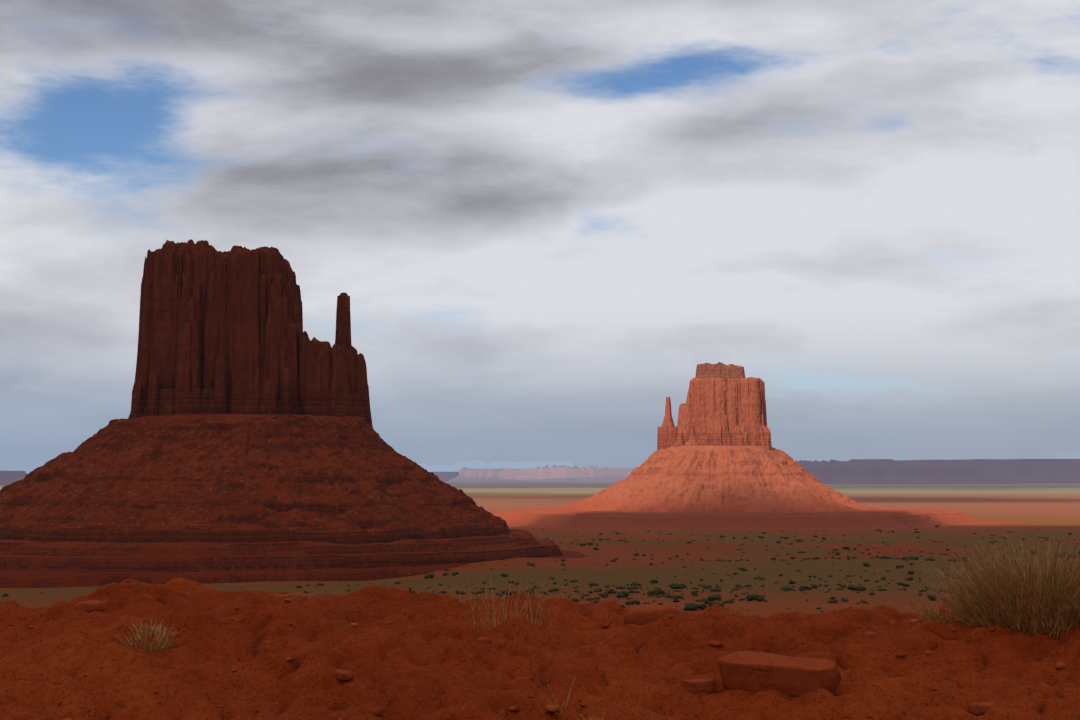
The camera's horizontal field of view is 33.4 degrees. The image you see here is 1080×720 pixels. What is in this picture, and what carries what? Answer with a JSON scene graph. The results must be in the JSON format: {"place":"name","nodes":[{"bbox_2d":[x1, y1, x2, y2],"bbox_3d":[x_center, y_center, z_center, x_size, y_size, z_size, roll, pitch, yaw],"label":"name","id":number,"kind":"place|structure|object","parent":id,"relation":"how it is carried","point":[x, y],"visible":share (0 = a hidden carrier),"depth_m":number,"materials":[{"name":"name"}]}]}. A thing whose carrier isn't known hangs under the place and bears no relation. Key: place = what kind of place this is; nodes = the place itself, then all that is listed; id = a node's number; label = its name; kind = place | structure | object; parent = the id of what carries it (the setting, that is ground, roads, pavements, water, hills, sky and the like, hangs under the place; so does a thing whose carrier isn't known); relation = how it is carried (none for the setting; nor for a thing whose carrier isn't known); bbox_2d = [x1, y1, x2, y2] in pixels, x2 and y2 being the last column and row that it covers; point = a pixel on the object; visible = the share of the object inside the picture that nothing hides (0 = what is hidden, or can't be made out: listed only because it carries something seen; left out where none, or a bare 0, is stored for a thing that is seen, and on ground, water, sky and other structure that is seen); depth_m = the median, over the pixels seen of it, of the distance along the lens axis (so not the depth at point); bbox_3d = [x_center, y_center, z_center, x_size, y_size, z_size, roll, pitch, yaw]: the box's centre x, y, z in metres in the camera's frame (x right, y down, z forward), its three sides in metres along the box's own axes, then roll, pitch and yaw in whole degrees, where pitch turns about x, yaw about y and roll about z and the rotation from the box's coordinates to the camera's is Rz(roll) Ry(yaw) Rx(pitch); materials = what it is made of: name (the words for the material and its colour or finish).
{"place":"outdoors","nodes":[
{"label":"outdoors","id":0,"kind":"place"},
{"bbox_2d":[418,460,581,471],"bbox_3d":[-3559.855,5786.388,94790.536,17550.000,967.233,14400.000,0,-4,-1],"label":"mountains","id":1,"kind":"structure","parent":0,"point":[457,467],"depth_m":91577.90,"materials":[{"name":"stone"}]},
{"bbox_2d":[0,482,1079,719],"bbox_3d":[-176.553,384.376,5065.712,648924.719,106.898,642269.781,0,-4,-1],"label":"ground","id":2,"kind":"structure","parent":0,"point":[58,650],"depth_m":9.93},
{"bbox_2d":[0,471,26,483],"bbox_3d":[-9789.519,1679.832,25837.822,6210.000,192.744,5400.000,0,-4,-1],"label":"mesa","id":3,"kind":"structure","parent":2,"relation":"on","point":[8,477],"depth_m":25613.39,"materials":[{"name":"stone"}]},
{"bbox_2d":[75,600,106,612],"bbox_3d":[-2.511,1.390,10.103,0.198,0.084,0.134,2,-4,-29],"label":"stone","id":4,"kind":"object","parent":2,"relation":"on","point":[92,605],"visible":0.54,"depth_m":10.05,"materials":[{"name":"stone"}]},
{"bbox_2d":[274,593,312,599],"bbox_3d":[-1.499,1.472,10.905,0.214,0.120,0.305,-2,-4,26],"label":"stone","id":5,"kind":"object","parent":2,"relation":"on","point":[301,596],"visible":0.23,"depth_m":10.86,"materials":[{"name":"stone"}]},
{"bbox_2d":[0,239,587,587],"bbox_3d":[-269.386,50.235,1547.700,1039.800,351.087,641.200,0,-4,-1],"label":"butte","id":6,"kind":"object","parent":2,"relation":"on","point":[244,442],"visible":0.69,"depth_m":1551.69,"materials":[{"name":"brown stone"}]},
{"bbox_2d":[335,670,353,681],"bbox_3d":[-1.003,1.615,9.200,0.088,0.059,0.127,2,-4,-25],"label":"stone","id":7,"kind":"object","parent":2,"relation":"on","point":[343,675],"visible":0.94,"depth_m":9.16,"materials":[{"name":"stone"}]},
{"bbox_2d":[433,472,458,481],"bbox_3d":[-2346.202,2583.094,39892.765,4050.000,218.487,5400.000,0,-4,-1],"label":"mesa","id":8,"kind":"structure","parent":2,"relation":"on","point":[445,476],"depth_m":38516.18,"materials":[{"name":"stone"}]},
{"bbox_2d":[475,637,491,643],"bbox_3d":[-0.312,1.554,9.918,0.098,0.052,0.072,1,-4,-18],"label":"stone","id":9,"kind":"object","parent":2,"relation":"on","point":[486,640],"visible":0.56,"depth_m":9.89,"materials":[{"name":"stone"}]},
{"bbox_2d":[0,580,1066,719],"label":"pebbles","id":10,"kind":"object","parent":2,"relation":"on","point":[553,709],"visible":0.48,"depth_m":9.37,"materials":[{"name":"brown stone"}]},
{"bbox_2d":[447,465,633,481],"bbox_3d":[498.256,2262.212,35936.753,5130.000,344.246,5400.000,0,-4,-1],"label":"distant mesa","id":11,"kind":"structure","parent":2,"relation":"on","point":[563,473],"depth_m":34426.09,"materials":[{"name":"stone"}]},
{"bbox_2d":[2,517,1079,612],"bbox_3d":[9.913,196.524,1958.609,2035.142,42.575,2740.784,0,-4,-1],"label":"valley shrubs","id":12,"kind":"object","parent":2,"relation":"on","point":[656,591],"visible":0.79,"depth_m":987.69,"materials":[{"name":"green plant"}]},
{"bbox_2d":[583,717,603,719],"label":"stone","id":13,"kind":"object","parent":2,"relation":"on","point":[593,718],"visible":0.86,"depth_m":8.59,"materials":[{"name":"stone"}]},
{"bbox_2d":[115,528,1079,719],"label":"dry grass","id":14,"kind":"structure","parent":2,"relation":"on","point":[1026,605],"depth_m":10.17,"materials":[{"name":"brown plant"}]},
{"bbox_2d":[623,604,678,624],"bbox_3d":[0.680,1.557,10.832,0.368,0.174,0.222,2,-4,-24],"label":"stone","id":15,"kind":"object","parent":2,"relation":"on","point":[644,614],"visible":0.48,"depth_m":10.75,"materials":[{"name":"stone"}]},
{"bbox_2d":[683,678,715,693],"bbox_3d":[0.833,1.722,9.489,0.168,0.085,0.114,1,-4,-21],"label":"rock","id":16,"kind":"object","parent":2,"relation":"on","point":[700,685],"visible":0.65,"depth_m":9.44,"materials":[{"name":"brown stone"}]},
{"bbox_2d":[494,362,991,529],"bbox_3d":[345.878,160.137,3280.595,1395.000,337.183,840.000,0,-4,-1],"label":"butte","id":17,"kind":"object","parent":2,"relation":"on","point":[716,460],"visible":0.85,"depth_m":3345.22,"materials":[{"name":"orange stone"}]},
{"bbox_2d":[717,650,841,696],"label":"sandstone block","id":18,"kind":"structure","parent":2,"relation":"on","point":[755,671],"depth_m":9.30,"materials":[{"name":"brown stone"}]},
{"bbox_2d":[864,631,875,637],"bbox_3d":[1.839,1.542,10.043,0.077,0.054,0.099,1,-4,-8],"label":"stone","id":19,"kind":"object","parent":2,"relation":"on","point":[870,634],"visible":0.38,"depth_m":10.01,"materials":[{"name":"stone"}]},
{"bbox_2d":[804,466,1000,483],"bbox_3d":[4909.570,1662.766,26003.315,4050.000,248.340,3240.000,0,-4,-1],"label":"mesa","id":20,"kind":"structure","parent":2,"relation":"on","point":[898,475],"depth_m":25332.99,"materials":[{"name":"stone"}]},
{"bbox_2d":[795,459,1079,483],"bbox_3d":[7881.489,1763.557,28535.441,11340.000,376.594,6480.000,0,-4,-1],"label":"mesa","id":21,"kind":"structure","parent":2,"relation":"on","point":[1024,471],"depth_m":26962.55,"materials":[{"name":"stone"}]},
{"bbox_2d":[967,702,998,715],"bbox_3d":[2.204,1.734,8.929,0.169,0.070,0.110,1,-4,-12],"label":"stone","id":22,"kind":"object","parent":2,"relation":"on","point":[977,709],"visible":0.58,"depth_m":8.89,"materials":[{"name":"stone"}]},
{"bbox_2d":[0,0,1079,473],"label":"sky","id":23,"kind":"structure","parent":0,"point":[538,221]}
]}

